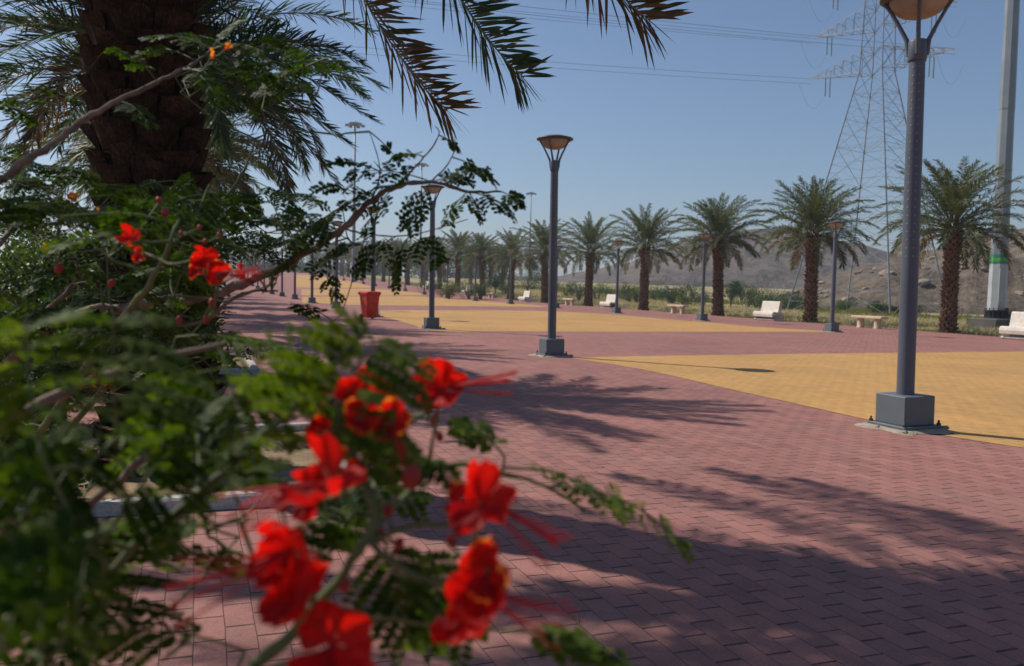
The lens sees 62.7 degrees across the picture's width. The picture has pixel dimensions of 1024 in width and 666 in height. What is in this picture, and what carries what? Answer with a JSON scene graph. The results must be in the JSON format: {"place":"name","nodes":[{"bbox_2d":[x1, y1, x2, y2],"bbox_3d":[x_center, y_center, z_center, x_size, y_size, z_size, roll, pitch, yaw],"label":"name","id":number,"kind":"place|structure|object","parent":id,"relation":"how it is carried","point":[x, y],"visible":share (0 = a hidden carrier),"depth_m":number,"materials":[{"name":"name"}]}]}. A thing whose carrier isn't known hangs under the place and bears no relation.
{"place":"outdoors","nodes":[
{"label":"outdoors","id":0,"kind":"place"},
{"bbox_2d":[0,268,983,326],"bbox_3d":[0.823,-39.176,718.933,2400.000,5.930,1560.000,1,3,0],"label":"ground","id":1,"kind":"structure","parent":0,"point":[416,280],"depth_m":164.69,"materials":[{"name":"soil"}]},
{"bbox_2d":[0,283,82,434],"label":"bush","id":2,"kind":"object","parent":1,"relation":"on","point":[44,298],"visible":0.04,"depth_m":5.61,"materials":[{"name":"green plant"}]},
{"bbox_2d":[0,376,93,507],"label":"bush","id":3,"kind":"object","parent":1,"relation":"on","point":[53,427],"visible":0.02,"depth_m":4.37,"materials":[{"name":"green plant"}]},
{"bbox_2d":[0,181,95,303],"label":"bush","id":4,"kind":"object","parent":1,"relation":"on","point":[13,238],"visible":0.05,"depth_m":9.28,"materials":[{"name":"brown plant"}]},
{"bbox_2d":[0,225,102,424],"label":"bush","id":5,"kind":"object","parent":1,"relation":"on","point":[28,265],"visible":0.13,"depth_m":6.47,"materials":[{"name":"green plant"}]},
{"bbox_2d":[65,108,261,231],"bbox_3d":[-12.109,-4.498,29.613,6.442,7.583,6.893,1,3,-9],"label":"palm tree","id":6,"kind":"object","parent":1,"relation":"on","point":[212,189],"visible":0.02,"depth_m":29.70,"materials":[{"name":"green plant"}]},
{"bbox_2d":[1,251,508,279],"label":"woodland","id":7,"kind":"object","parent":1,"relation":"on","point":[414,271],"visible":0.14,"depth_m":231.33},
{"bbox_2d":[324,242,351,275],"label":"palm tree","id":8,"kind":"object","parent":1,"relation":"on","point":[341,270],"visible":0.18,"depth_m":177.28,"materials":[{"name":"green plant"}]},
{"bbox_2d":[334,245,351,276],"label":"palm tree","id":9,"kind":"object","parent":1,"relation":"on","point":[348,271],"visible":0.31,"depth_m":169.35,"materials":[{"name":"green plant"}]},
{"bbox_2d":[344,243,359,275],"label":"palm tree","id":10,"kind":"object","parent":1,"relation":"on","point":[349,258],"visible":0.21,"depth_m":160.76,"materials":[{"name":"green plant"}]},
{"bbox_2d":[346,243,367,278],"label":"palm tree","id":11,"kind":"object","parent":1,"relation":"on","point":[357,255],"visible":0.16,"depth_m":152.96,"materials":[{"name":"green plant"}]},
{"bbox_2d":[367,239,391,281],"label":"palm tree","id":12,"kind":"object","parent":1,"relation":"on","point":[383,275],"visible":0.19,"depth_m":137.44,"materials":[{"name":"green plant"}]},
{"bbox_2d":[375,237,409,281],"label":"palm tree","id":13,"kind":"object","parent":1,"relation":"on","point":[392,244],"visible":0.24,"depth_m":128.93,"materials":[{"name":"green plant"}]},
{"bbox_2d":[388,239,428,284],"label":"palm tree","id":14,"kind":"object","parent":1,"relation":"on","point":[408,267],"visible":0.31,"depth_m":121.47,"materials":[{"name":"green plant"}]},
{"bbox_2d":[415,162,428,278],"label":"floodlight mast","id":15,"kind":"object","parent":1,"relation":"on","point":[421,164],"visible":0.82,"depth_m":173.88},
{"bbox_2d":[403,237,444,286],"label":"palm tree","id":16,"kind":"object","parent":1,"relation":"on","point":[422,269],"visible":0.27,"depth_m":113.48,"materials":[{"name":"green plant"}]},
{"bbox_2d":[417,276,446,293],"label":"bush","id":17,"kind":"object","parent":1,"relation":"on","point":[420,284],"visible":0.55,"depth_m":89.08,"materials":[{"name":"green plant"}]},
{"bbox_2d":[413,234,455,289],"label":"palm tree","id":18,"kind":"object","parent":1,"relation":"on","point":[439,272],"visible":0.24,"depth_m":105.45,"materials":[{"name":"green plant"}]},
{"bbox_2d":[437,279,458,298],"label":"bush","id":19,"kind":"object","parent":1,"relation":"on","point":[448,292],"visible":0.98,"depth_m":76.03,"materials":[{"name":"green plant"}]},
{"bbox_2d":[435,228,477,291],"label":"palm tree","id":20,"kind":"object","parent":1,"relation":"on","point":[452,242],"visible":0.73,"depth_m":97.92,"materials":[{"name":"green plant"}]},
{"bbox_2d":[454,245,478,284],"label":"palm tree","id":21,"kind":"object","parent":1,"relation":"on","point":[470,275],"visible":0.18,"depth_m":140.47,"materials":[{"name":"green plant"}]},
{"bbox_2d":[452,275,489,298],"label":"bush","id":22,"kind":"object","parent":1,"relation":"on","point":[464,291],"visible":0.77,"depth_m":78.94,"materials":[{"name":"green plant"}]},
{"bbox_2d":[453,232,504,295],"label":"palm tree","id":23,"kind":"object","parent":1,"relation":"on","point":[479,243],"visible":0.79,"depth_m":89.03,"materials":[{"name":"green plant"}]},
{"bbox_2d":[468,282,491,299],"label":"bush","id":24,"kind":"object","parent":1,"relation":"on","point":[481,289],"visible":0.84,"depth_m":78.63,"materials":[{"name":"green plant"}]},
{"bbox_2d":[477,243,505,280],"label":"palm tree","id":25,"kind":"object","parent":1,"relation":"on","point":[490,273],"visible":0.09,"depth_m":130.98,"materials":[{"name":"green plant"}]},
{"bbox_2d":[485,272,507,292],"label":"bush","id":26,"kind":"object","parent":1,"relation":"on","point":[494,282],"visible":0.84,"depth_m":94.13,"materials":[{"name":"green plant"}]},
{"bbox_2d":[497,281,507,293],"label":"bush","id":27,"kind":"object","parent":1,"relation":"on","point":[502,285],"visible":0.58,"depth_m":93.15,"materials":[{"name":"green plant"}]},
{"bbox_2d":[487,243,522,282],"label":"palm tree","id":28,"kind":"object","parent":1,"relation":"on","point":[502,271],"visible":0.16,"depth_m":121.49,"materials":[{"name":"green plant"}]},
{"bbox_2d":[480,227,540,298],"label":"palm tree","id":29,"kind":"object","parent":1,"relation":"on","point":[508,240],"visible":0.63,"depth_m":81.54,"materials":[{"name":"green plant"}]},
{"bbox_2d":[504,264,557,290],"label":"bush","id":30,"kind":"object","parent":1,"relation":"on","point":[535,280],"visible":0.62,"depth_m":91.91,"materials":[{"name":"green plant"}]},
{"bbox_2d":[506,219,579,302],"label":"palm tree","id":31,"kind":"object","parent":1,"relation":"on","point":[542,235],"visible":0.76,"depth_m":73.19,"materials":[{"name":"green plant"}]},
{"bbox_2d":[558,281,574,295],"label":"bush","id":32,"kind":"object","parent":1,"relation":"on","point":[569,288],"visible":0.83,"depth_m":95.26,"materials":[{"name":"green plant"}]},
{"bbox_2d":[565,281,584,300],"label":"bush","id":33,"kind":"object","parent":1,"relation":"on","point":[578,293],"visible":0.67,"depth_m":82.34,"materials":[{"name":"green plant"}]},
{"bbox_2d":[557,211,633,305],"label":"palm tree","id":34,"kind":"object","parent":1,"relation":"on","point":[592,255],"visible":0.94,"depth_m":65.26,"materials":[{"name":"green plant"}]},
{"bbox_2d":[583,281,612,300],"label":"bush","id":35,"kind":"object","parent":1,"relation":"on","point":[600,291],"visible":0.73,"depth_m":87.28,"materials":[{"name":"green plant"}]},
{"bbox_2d":[600,284,627,299],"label":"bush","id":36,"kind":"object","parent":1,"relation":"on","point":[605,293],"visible":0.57,"depth_m":88.10,"materials":[{"name":"green plant"}]},
{"bbox_2d":[614,282,638,303],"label":"bush","id":37,"kind":"object","parent":1,"relation":"on","point":[634,290],"visible":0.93,"depth_m":81.98,"materials":[{"name":"green plant"}]},
{"bbox_2d":[621,284,649,301],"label":"bush","id":38,"kind":"object","parent":1,"relation":"on","point":[636,298],"visible":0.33,"depth_m":82.61,"materials":[{"name":"green plant"}]},
{"bbox_2d":[596,203,692,310],"bbox_3d":[9.178,-5.100,57.663,6.796,7.265,6.934,2,0,41],"label":"palm tree","id":39,"kind":"object","parent":1,"relation":"on","point":[643,233],"visible":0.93,"depth_m":57.05,"materials":[{"name":"green plant"}]},
{"bbox_2d":[648,279,670,300],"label":"bush","id":40,"kind":"object","parent":1,"relation":"on","point":[654,296],"visible":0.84,"depth_m":89.71,"materials":[{"name":"green plant"}]},
{"bbox_2d":[663,285,679,303],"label":"bush","id":41,"kind":"object","parent":1,"relation":"on","point":[670,298],"visible":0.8,"depth_m":81.71,"materials":[{"name":"green plant"}]},
{"bbox_2d":[671,283,692,304],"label":"bush","id":42,"kind":"object","parent":1,"relation":"on","point":[684,300],"visible":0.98,"depth_m":76.40,"materials":[{"name":"green plant"}]},
{"bbox_2d":[685,284,701,298],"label":"bush","id":43,"kind":"object","parent":1,"relation":"on","point":[691,292],"visible":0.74,"depth_m":99.23,"materials":[{"name":"green plant"}]},
{"bbox_2d":[691,287,711,303],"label":"bush","id":44,"kind":"object","parent":1,"relation":"on","point":[707,296],"visible":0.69,"depth_m":83.92,"materials":[{"name":"green plant"}]},
{"bbox_2d":[665,191,772,315],"bbox_3d":[12.004,-4.543,49.143,6.192,7.301,6.618,3,3,26],"label":"palm tree","id":45,"kind":"object","parent":1,"relation":"on","point":[720,225],"visible":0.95,"depth_m":48.66,"materials":[{"name":"green plant"}]},
{"bbox_2d":[723,279,744,306],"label":"bush","id":46,"kind":"object","parent":1,"relation":"on","point":[733,291],"visible":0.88,"depth_m":77.31,"materials":[{"name":"green plant"}]},
{"bbox_2d":[472,293,997,336],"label":"kerb grass","id":47,"kind":"structure","parent":1,"relation":"on","point":[824,322],"depth_m":41.29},
{"bbox_2d":[740,285,759,306],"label":"bush","id":48,"kind":"object","parent":1,"relation":"on","point":[750,302],"visible":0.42,"depth_m":85.46,"materials":[{"name":"green plant"}]},
{"bbox_2d":[740,287,771,305],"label":"bush","id":49,"kind":"object","parent":1,"relation":"on","point":[752,295],"visible":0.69,"depth_m":84.04,"materials":[{"name":"green plant"}]},
{"bbox_2d":[754,291,777,307],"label":"bush","id":50,"kind":"object","parent":1,"relation":"on","point":[761,299],"visible":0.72,"depth_m":77.68,"materials":[{"name":"green plant"}]},
{"bbox_2d":[762,288,790,301],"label":"bush","id":51,"kind":"object","parent":1,"relation":"on","point":[784,294],"visible":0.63,"depth_m":78.72,"materials":[{"name":"green plant"}]},
{"bbox_2d":[776,289,821,310],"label":"bush","id":52,"kind":"object","parent":1,"relation":"on","point":[794,302],"visible":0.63,"depth_m":73.86,"materials":[{"name":"green plant"}]},
{"bbox_2d":[743,175,881,322],"bbox_3d":[14.834,-4.082,41.550,6.694,7.370,6.252,-2,4,-45],"label":"palm tree","id":53,"kind":"object","parent":1,"relation":"on","point":[814,218],"visible":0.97,"depth_m":41.13,"materials":[{"name":"green plant"}]},
{"bbox_2d":[835,300,852,309],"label":"bush","id":54,"kind":"object","parent":1,"relation":"on","point":[842,306],"visible":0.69,"depth_m":77.21,"materials":[{"name":"green plant"}]},
{"bbox_2d":[838,296,866,306],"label":"bush","id":55,"kind":"object","parent":1,"relation":"on","point":[857,304],"visible":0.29,"depth_m":86.86,"materials":[{"name":"green plant"}]},
{"bbox_2d":[787,0,961,313],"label":"lattice pylon","id":56,"kind":"object","parent":1,"relation":"on","point":[895,64],"visible":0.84,"depth_m":71.03,"materials":[{"name":"metal"}]},
{"bbox_2d":[2,18,806,83],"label":"power line","id":57,"kind":"object","parent":56,"relation":"attached to","point":[589,70],"visible":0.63,"depth_m":67.30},
{"bbox_2d":[354,0,803,42],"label":"power line","id":58,"kind":"object","parent":56,"relation":"attached to","point":[605,25],"visible":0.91,"depth_m":66.44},
{"bbox_2d":[397,0,954,53],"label":"power line","id":59,"kind":"object","parent":56,"relation":"attached to","point":[688,30],"visible":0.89,"depth_m":55.70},
{"bbox_2d":[866,300,893,312],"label":"bush","id":60,"kind":"object","parent":1,"relation":"on","point":[876,306],"visible":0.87,"depth_m":67.66,"materials":[{"name":"green plant"}]},
{"bbox_2d":[865,156,1023,332],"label":"palm tree","id":61,"kind":"object","parent":1,"relation":"on","point":[954,196],"visible":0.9,"depth_m":33.53,"materials":[{"name":"green plant"}]},
{"bbox_2d":[966,0,1019,328],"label":"lighting mast","id":62,"kind":"object","parent":1,"relation":"on","point":[996,310],"visible":0.94,"depth_m":41.31,"materials":[{"name":"metal"}]},
{"bbox_2d":[0,271,1023,665],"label":"plaza paving","id":63,"kind":"structure","parent":0,"point":[852,551],"depth_m":4.73,"materials":[{"name":"brick"}]},
{"bbox_2d":[0,11,309,227],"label":"palm tree","id":64,"kind":"object","parent":63,"relation":"on","point":[80,155],"visible":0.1,"depth_m":17.04,"materials":[{"name":"green plant"}]},
{"bbox_2d":[26,59,293,215],"bbox_3d":[-9.707,-4.130,23.951,7.101,7.592,7.246,2,3,7],"label":"palm tree","id":65,"kind":"object","parent":63,"relation":"on","point":[245,124],"visible":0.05,"depth_m":23.77,"materials":[{"name":"green plant"}]},
{"bbox_2d":[29,431,327,501],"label":"soil","id":66,"kind":"structure","parent":63,"relation":"on","point":[304,457],"depth_m":5.28,"materials":[{"name":"soil"}]},
{"bbox_2d":[59,0,692,477],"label":"palm tree","id":67,"kind":"object","parent":66,"relation":"on","point":[127,152],"visible":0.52,"depth_m":5.07,"materials":[{"name":"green plant"}]},
{"bbox_2d":[16,422,362,518],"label":"kerb","id":68,"kind":"structure","parent":63,"relation":"on","point":[106,507],"depth_m":4.54,"materials":[{"name":"concrete"}]},
{"bbox_2d":[222,357,248,367],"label":"soil","id":69,"kind":"structure","parent":63,"relation":"on","point":[239,364],"depth_m":12.16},
{"bbox_2d":[0,0,388,205],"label":"palm tree","id":70,"kind":"object","parent":69,"relation":"on","point":[70,63],"visible":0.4,"depth_m":11.04,"materials":[{"name":"green plant"}]},
{"bbox_2d":[219,354,259,374],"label":"kerb","id":71,"kind":"structure","parent":63,"relation":"on","point":[253,368],"depth_m":10.94,"materials":[{"name":"concrete"}]},
{"bbox_2d":[0,13,526,448],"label":"flowering shrub","id":72,"kind":"object","parent":63,"relation":"on","point":[179,225],"visible":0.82,"depth_m":1.66,"materials":[{"name":"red plant"}]},
{"bbox_2d":[279,246,285,296],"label":"street lamp","id":73,"kind":"object","parent":63,"relation":"on","point":[281,293],"visible":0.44,"depth_m":62.82,"materials":[{"name":"metal"}]},
{"bbox_2d":[291,238,298,298],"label":"street lamp","id":74,"kind":"object","parent":63,"relation":"on","point":[294,295],"visible":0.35,"depth_m":54.83,"materials":[{"name":"metal"}]},
{"bbox_2d":[306,235,316,302],"bbox_3d":[-11.144,-3.693,46.878,0.778,4.057,0.753,0,3,-21],"label":"street lamp","id":75,"kind":"object","parent":63,"relation":"on","point":[311,299],"visible":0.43,"depth_m":46.85,"materials":[{"name":"metal"}]},
{"bbox_2d":[296,275,370,287],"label":"yellow paving","id":76,"kind":"structure","parent":63,"relation":"on","point":[303,281],"depth_m":115.90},
{"bbox_2d":[345,121,364,281],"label":"floodlight mast","id":77,"kind":"object","parent":76,"relation":"on","point":[355,124],"visible":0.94,"depth_m":125.64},
{"bbox_2d":[330,221,344,308],"bbox_3d":[-8.125,-3.160,38.892,0.778,4.057,0.753,0,3,-21],"label":"street lamp","id":78,"kind":"object","parent":63,"relation":"on","point":[336,301],"visible":0.49,"depth_m":38.83,"materials":[{"name":"metal"}]},
{"bbox_2d":[0,301,694,665],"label":"flowering shrub","id":79,"kind":"object","parent":63,"relation":"on","point":[54,571],"visible":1,"depth_m":0.62,"materials":[{"name":"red plant"}]},
{"bbox_2d":[301,289,428,295],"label":"yellow paving","id":80,"kind":"structure","parent":63,"relation":"on","point":[352,292],"depth_m":86.74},
{"bbox_2d":[422,255,427,294],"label":"street lamp","id":81,"kind":"object","parent":80,"relation":"on","point":[423,292],"visible":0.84,"depth_m":86.28,"materials":[{"name":"metal"}]},
{"bbox_2d":[358,291,380,318],"bbox_3d":[-4.912,-0.958,28.887,0.569,0.958,0.760,-1,4,-38],"label":"wheeled bin","id":82,"kind":"object","parent":63,"relation":"on","point":[369,301],"visible":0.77,"depth_m":28.65,"materials":[{"name":"red plastic"}]},
{"bbox_2d":[366,206,382,316],"bbox_3d":[-5.105,-2.626,30.905,0.778,4.057,0.753,0,3,-21],"label":"street lamp","id":83,"kind":"object","parent":63,"relation":"on","point":[373,265],"visible":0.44,"depth_m":30.85,"materials":[{"name":"metal"}]},
{"bbox_2d":[302,296,547,306],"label":"yellow paving","id":84,"kind":"structure","parent":63,"relation":"on","point":[402,300],"depth_m":59.64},
{"bbox_2d":[472,253,479,300],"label":"street lamp","id":85,"kind":"object","parent":84,"relation":"on","point":[475,298],"visible":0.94,"depth_m":70.43,"materials":[{"name":"metal"}]},
{"bbox_2d":[506,249,515,303],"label":"street lamp","id":86,"kind":"object","parent":84,"relation":"on","point":[510,301],"visible":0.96,"depth_m":62.49,"materials":[{"name":"metal"}]},
{"bbox_2d":[518,291,531,301],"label":"stone bench","id":87,"kind":"object","parent":63,"relation":"on","point":[526,297],"visible":0.97,"depth_m":73.96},
{"bbox_2d":[529,134,572,357],"bbox_3d":[0.752,-1.597,15.511,0.778,4.057,0.753,0,3,-20],"label":"street lamp","id":88,"kind":"object","parent":63,"relation":"on","point":[551,345],"visible":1,"depth_m":15.44,"materials":[{"name":"metal"}]},
{"bbox_2d":[556,245,561,307],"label":"street lamp","id":89,"kind":"object","parent":63,"relation":"on","point":[558,247],"visible":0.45,"depth_m":54.53,"materials":[{"name":"metal"}]},
{"bbox_2d":[563,298,576,305],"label":"stone bench","id":90,"kind":"object","parent":63,"relation":"on","point":[567,301],"visible":0.95,"depth_m":65.39,"materials":[{"name":"stone"}]},
{"bbox_2d":[380,310,820,331],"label":"yellow paving","id":91,"kind":"structure","parent":63,"relation":"on","point":[476,320],"depth_m":31.53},
{"bbox_2d":[417,184,445,328],"bbox_3d":[-2.257,-2.139,23.663,0.778,4.057,0.753,0,3,-20],"label":"street lamp","id":92,"kind":"object","parent":91,"relation":"on","point":[431,321],"visible":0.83,"depth_m":23.60,"materials":[{"name":"metal"}]},
{"bbox_2d":[599,294,615,308],"bbox_3d":[6.821,-2.224,59.160,0.710,0.980,1.560,0,3,-21],"label":"stone bench","id":93,"kind":"object","parent":63,"relation":"on","point":[609,303],"visible":0.74,"depth_m":59.10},
{"bbox_2d":[611,240,624,312],"bbox_3d":[5.847,-3.121,46.689,0.778,4.057,0.753,0,3,-21],"label":"street lamp","id":94,"kind":"object","parent":63,"relation":"on","point":[616,309],"visible":0.97,"depth_m":46.63,"materials":[{"name":"metal"}]},
{"bbox_2d":[667,304,688,313],"bbox_3d":[10.004,-1.434,50.727,0.440,0.525,1.660,0,3,-24],"label":"stone bench","id":95,"kind":"object","parent":63,"relation":"on","point":[682,309],"visible":0.96,"depth_m":50.24,"materials":[{"name":"stone"}]},
{"bbox_2d":[694,232,711,320],"bbox_3d":[8.817,-2.592,38.753,0.778,4.057,0.753,0,3,-21],"label":"street lamp","id":96,"kind":"object","parent":63,"relation":"on","point":[702,316],"visible":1,"depth_m":38.69,"materials":[{"name":"metal"}]},
{"bbox_2d":[753,301,782,320],"bbox_3d":[12.995,-1.125,42.666,0.710,0.980,1.560,0,3,-21],"label":"stone bench","id":97,"kind":"object","parent":63,"relation":"on","point":[770,311],"visible":0.98,"depth_m":42.53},
{"bbox_2d":[821,221,845,331],"bbox_3d":[11.787,-2.063,30.817,0.778,4.057,0.753,0,3,-21],"label":"street lamp","id":98,"kind":"object","parent":63,"relation":"on","point":[831,326],"visible":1,"depth_m":30.75,"materials":[{"name":"metal"}]},
{"bbox_2d":[851,315,887,328],"bbox_3d":[15.409,-0.472,36.290,0.440,0.525,1.660,0,3,-24],"label":"stone bench","id":99,"kind":"object","parent":63,"relation":"on","point":[861,318],"visible":1,"depth_m":36.00,"materials":[{"name":"stone"}]},
{"bbox_2d":[999,311,1023,339],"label":"stone bench","id":100,"kind":"object","parent":63,"relation":"on","point":[1014,329],"visible":1,"depth_m":29.78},
{"bbox_2d":[0,0,1023,277],"label":"sky","id":101,"kind":"structure","parent":0,"point":[667,142],"materials":[{"name":"blue"}]},
{"bbox_2d":[497,229,900,288],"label":"hills","id":102,"kind":"structure","parent":0,"point":[767,271],"depth_m":234.37,"materials":[{"name":"stone"}]},
{"bbox_2d":[526,191,536,279],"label":"floodlight mast","id":103,"kind":"object","parent":102,"relation":"on","point":[531,193],"visible":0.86,"depth_m":225.18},
{"bbox_2d":[400,282,1001,336],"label":"dry grass","id":104,"kind":"structure","parent":0,"point":[892,322],"depth_m":56.35,"materials":[{"name":"plant"}]},
{"bbox_2d":[516,285,982,319],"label":"field grass","id":105,"kind":"structure","parent":0,"point":[856,311],"depth_m":73.97,"materials":[{"name":"plant"}]},
{"bbox_2d":[574,352,1023,447],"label":"yellow paving","id":106,"kind":"structure","parent":0,"point":[979,396],"depth_m":12.91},
{"bbox_2d":[854,0,953,434],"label":"street lamp","id":107,"kind":"object","parent":106,"relation":"on","point":[904,409],"visible":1,"depth_m":8.04,"materials":[{"name":"metal"}]},
{"bbox_2d":[776,228,1023,314],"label":"rubble slope","id":108,"kind":"structure","parent":0,"point":[973,294],"depth_m":93.00,"materials":[{"name":"stone"}]},
{"bbox_2d":[878,269,894,276],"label":"boulder","id":109,"kind":"object","parent":108,"relation":"on","point":[881,273],"visible":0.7,"depth_m":95.96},
{"bbox_2d":[918,278,930,285],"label":"boulder","id":110,"kind":"object","parent":108,"relation":"on","point":[924,281],"visible":0.84,"depth_m":92.63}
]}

